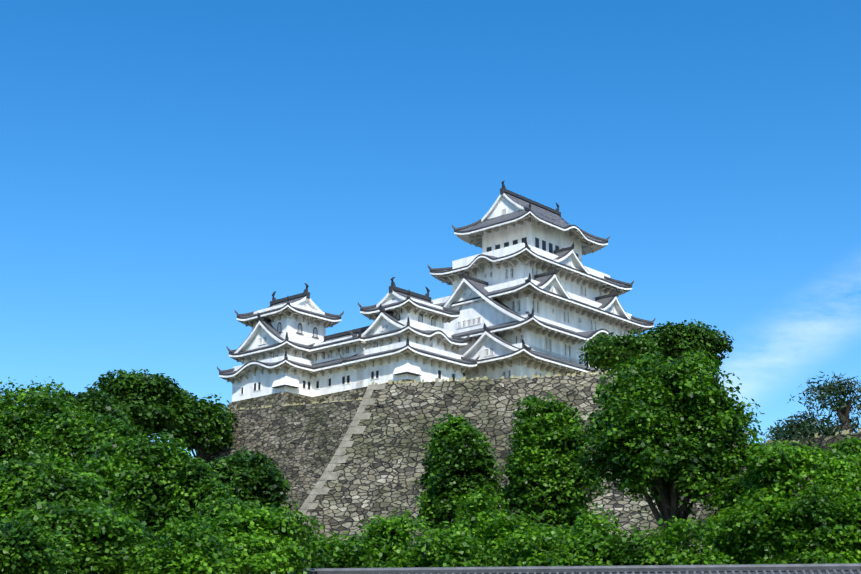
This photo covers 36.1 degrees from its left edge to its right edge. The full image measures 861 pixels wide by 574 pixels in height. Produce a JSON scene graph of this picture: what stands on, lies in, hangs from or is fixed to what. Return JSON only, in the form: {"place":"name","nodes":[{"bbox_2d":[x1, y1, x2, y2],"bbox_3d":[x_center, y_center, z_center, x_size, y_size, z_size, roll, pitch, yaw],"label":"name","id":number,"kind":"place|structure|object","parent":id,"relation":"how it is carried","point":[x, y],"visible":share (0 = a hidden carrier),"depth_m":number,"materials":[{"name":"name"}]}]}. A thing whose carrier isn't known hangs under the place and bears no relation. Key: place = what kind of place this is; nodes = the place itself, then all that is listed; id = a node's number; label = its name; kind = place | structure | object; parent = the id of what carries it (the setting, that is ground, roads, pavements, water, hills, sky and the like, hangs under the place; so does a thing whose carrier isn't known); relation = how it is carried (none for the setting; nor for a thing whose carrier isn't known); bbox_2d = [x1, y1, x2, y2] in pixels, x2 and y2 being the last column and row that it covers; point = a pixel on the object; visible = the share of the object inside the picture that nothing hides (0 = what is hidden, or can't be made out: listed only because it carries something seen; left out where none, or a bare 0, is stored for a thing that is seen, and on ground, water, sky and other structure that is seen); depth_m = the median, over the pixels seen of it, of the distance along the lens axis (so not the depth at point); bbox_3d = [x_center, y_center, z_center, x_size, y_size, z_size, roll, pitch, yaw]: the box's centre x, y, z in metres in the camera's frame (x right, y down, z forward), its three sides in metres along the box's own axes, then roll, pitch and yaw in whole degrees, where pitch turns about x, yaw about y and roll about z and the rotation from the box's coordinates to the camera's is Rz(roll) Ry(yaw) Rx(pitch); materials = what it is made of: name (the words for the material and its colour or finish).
{"place":"outdoors","nodes":[
{"label":"outdoors","id":0,"kind":"place"},
{"bbox_2d":[0,0,860,571],"label":"sky","id":1,"kind":"structure","parent":0,"point":[168,168],"materials":[{"name":"blue"}]},
{"bbox_2d":[761,410,832,447],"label":"tree","id":2,"kind":"object","parent":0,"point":[779,427],"depth_m":113.12,"materials":[{"name":"green plant"}]},
{"label":"ground surface","id":3,"kind":"structure","parent":0,"visible":0},
{"bbox_2d":[0,516,77,573],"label":"bush","id":4,"kind":"object","parent":3,"relation":"on","point":[26,549],"visible":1,"depth_m":34.83,"materials":[{"name":"green plant"}]},
{"bbox_2d":[0,376,92,470],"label":"tree","id":5,"kind":"object","parent":3,"relation":"on","point":[17,432],"depth_m":93.23,"materials":[{"name":"green plant"}]},
{"bbox_2d":[0,443,127,524],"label":"tree","id":6,"kind":"object","parent":3,"relation":"on","point":[67,482],"visible":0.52,"depth_m":48.94,"materials":[{"name":"green plant"}]},
{"bbox_2d":[23,409,153,470],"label":"tree","id":7,"kind":"object","parent":3,"relation":"on","point":[75,437],"visible":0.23,"depth_m":79.00,"materials":[{"name":"green plant"}]},
{"bbox_2d":[17,500,166,573],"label":"bush","id":8,"kind":"object","parent":3,"relation":"on","point":[101,536],"depth_m":38.17,"materials":[{"name":"green plant"}]},
{"bbox_2d":[56,388,135,425],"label":"tree","id":9,"kind":"object","parent":3,"relation":"on","point":[96,402],"visible":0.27,"depth_m":150.14,"materials":[{"name":"green plant"}]},
{"bbox_2d":[84,369,204,441],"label":"tree","id":10,"kind":"object","parent":3,"relation":"on","point":[148,401],"depth_m":165.04,"materials":[{"name":"green plant"}]},
{"bbox_2d":[79,429,239,567],"bbox_3d":[-13.106,13.304,61.169,8.490,13.060,9.158,0,-16,2],"label":"tree","id":11,"kind":"object","parent":3,"relation":"on","point":[137,472],"depth_m":60.17,"materials":[{"name":"green plant"}]},
{"bbox_2d":[116,512,241,573],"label":"bush","id":12,"kind":"object","parent":3,"relation":"on","point":[203,555],"depth_m":37.14,"materials":[{"name":"green plant"}]},
{"bbox_2d":[165,393,238,460],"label":"tree","id":13,"kind":"object","parent":3,"relation":"on","point":[211,425],"depth_m":172.44,"materials":[{"name":"green plant"}]},
{"bbox_2d":[181,494,307,551],"bbox_3d":[-7.834,13.052,53.549,5.555,9.253,5.426,0,-16,2],"label":"bush","id":14,"kind":"object","parent":3,"relation":"on","point":[208,508],"visible":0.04,"depth_m":53.62,"materials":[{"name":"green plant"}]},
{"bbox_2d":[204,446,298,514],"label":"tree","id":15,"kind":"object","parent":3,"relation":"on","point":[247,476],"depth_m":117.57,"materials":[{"name":"green plant"}]},
{"bbox_2d":[188,498,324,573],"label":"bush","id":16,"kind":"object","parent":3,"relation":"on","point":[267,546],"depth_m":44.39,"materials":[{"name":"green plant"}]},
{"bbox_2d":[201,397,361,514],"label":"stone terrace wall","id":17,"kind":"structure","parent":3,"relation":"on","point":[298,443],"depth_m":172.20,"materials":[{"name":"grey stone"}]},
{"bbox_2d":[285,527,399,573],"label":"bush","id":18,"kind":"object","parent":3,"relation":"on","point":[322,554],"depth_m":50.12,"materials":[{"name":"green plant"}]},
{"bbox_2d":[326,509,438,567],"bbox_3d":[-2.032,13.180,52.482,6.146,8.410,4.436,0,-16,2],"label":"bush","id":19,"kind":"object","parent":3,"relation":"on","point":[398,527],"depth_m":52.45,"materials":[{"name":"green plant"}]},
{"bbox_2d":[368,521,514,567],"bbox_3d":[0.401,12.918,50.465,6.082,7.782,5.173,0,-16,2],"label":"bush","id":20,"kind":"object","parent":3,"relation":"on","point":[458,551],"depth_m":50.02,"materials":[{"name":"green plant"}]},
{"bbox_2d":[414,413,502,534],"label":"tree","id":21,"kind":"object","parent":3,"relation":"on","point":[460,460],"depth_m":68.72,"materials":[{"name":"green plant"}]},
{"bbox_2d":[445,484,573,565],"bbox_3d":[3.600,13.136,54.706,6.882,9.750,6.775,0,-16,2],"label":"bush","id":22,"kind":"object","parent":3,"relation":"on","point":[502,522],"depth_m":54.29,"materials":[{"name":"green plant"}]},
{"bbox_2d":[228,369,860,564],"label":"stone terrace walls","id":23,"kind":"structure","parent":3,"relation":"on","point":[374,467],"depth_m":129.41,"materials":[{"name":"grey stone"}]},
{"bbox_2d":[217,181,655,401],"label":"himeji castle keeps","id":24,"kind":"structure","parent":23,"relation":"on","point":[531,295],"depth_m":202.28,"materials":[{"name":"paint"}]},
{"bbox_2d":[578,329,668,373],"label":"tree","id":25,"kind":"object","parent":23,"relation":"on","point":[604,352],"depth_m":140.47,"materials":[{"name":"green plant"}]},
{"bbox_2d":[636,319,734,367],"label":"tree","id":26,"kind":"object","parent":23,"relation":"on","point":[679,338],"depth_m":142.30,"materials":[{"name":"green plant"}]},
{"bbox_2d":[759,371,860,443],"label":"tree","id":27,"kind":"object","parent":23,"relation":"on","point":[830,389],"depth_m":111.86,"materials":[{"name":"green plant"}]},
{"bbox_2d":[501,525,591,566],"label":"bush","id":28,"kind":"object","parent":3,"relation":"on","point":[525,557],"depth_m":50.92,"materials":[{"name":"green plant"}]},
{"bbox_2d":[497,391,609,535],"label":"tree","id":29,"kind":"object","parent":3,"relation":"on","point":[539,467],"depth_m":66.82,"materials":[{"name":"green plant"}]},
{"bbox_2d":[303,563,860,573],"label":"tiled roof","id":30,"kind":"structure","parent":3,"relation":"on","point":[850,568],"depth_m":45.63,"materials":[{"name":"paint"}]},
{"bbox_2d":[542,504,636,565],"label":"bush","id":31,"kind":"object","parent":3,"relation":"on","point":[588,539],"depth_m":51.07,"materials":[{"name":"green plant"}]},
{"bbox_2d":[570,347,768,558],"bbox_3d":[10.726,10.832,59.181,8.834,16.684,9.540,0,-16,2],"label":"tree","id":32,"kind":"object","parent":3,"relation":"on","point":[645,418],"depth_m":58.38,"materials":[{"name":"green plant"}]},
{"bbox_2d":[604,516,735,565],"bbox_3d":[9.069,12.802,50.274,5.481,7.893,5.779,0,-16,2],"label":"bush","id":33,"kind":"object","parent":3,"relation":"on","point":[653,545],"depth_m":49.82,"materials":[{"name":"green plant"}]},
{"bbox_2d":[688,472,775,564],"bbox_3d":[13.048,12.859,55.000,4.299,10.439,4.914,0,-16,2],"label":"bush","id":34,"kind":"object","parent":3,"relation":"on","point":[731,489],"depth_m":55.96,"materials":[{"name":"green plant"}]},
{"bbox_2d":[721,442,774,564],"bbox_3d":[15.027,12.735,57.282,4.617,11.959,5.384,0,-16,2],"label":"bush","id":35,"kind":"object","parent":3,"relation":"on","point":[757,445],"visible":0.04,"depth_m":58.00,"materials":[{"name":"green plant"}]},
{"bbox_2d":[722,455,804,564],"bbox_3d":[14.452,12.165,54.023,4.918,11.229,5.014,0,-16,2],"label":"bush","id":36,"kind":"object","parent":3,"relation":"on","point":[750,482],"visible":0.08,"depth_m":54.01,"materials":[{"name":"green plant"}]},
{"bbox_2d":[707,440,860,564],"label":"bush","id":37,"kind":"object","parent":3,"relation":"on","point":[817,512],"depth_m":51.72,"materials":[{"name":"green plant"}]},
{"bbox_2d":[799,436,860,481],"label":"bush","id":38,"kind":"object","parent":3,"relation":"on","point":[853,444],"visible":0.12,"depth_m":57.29,"materials":[{"name":"green plant"}]},
{"bbox_2d":[816,450,860,562],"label":"bush","id":39,"kind":"object","parent":3,"relation":"on","point":[843,471],"visible":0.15,"depth_m":53.28,"materials":[{"name":"green plant"}]}
]}

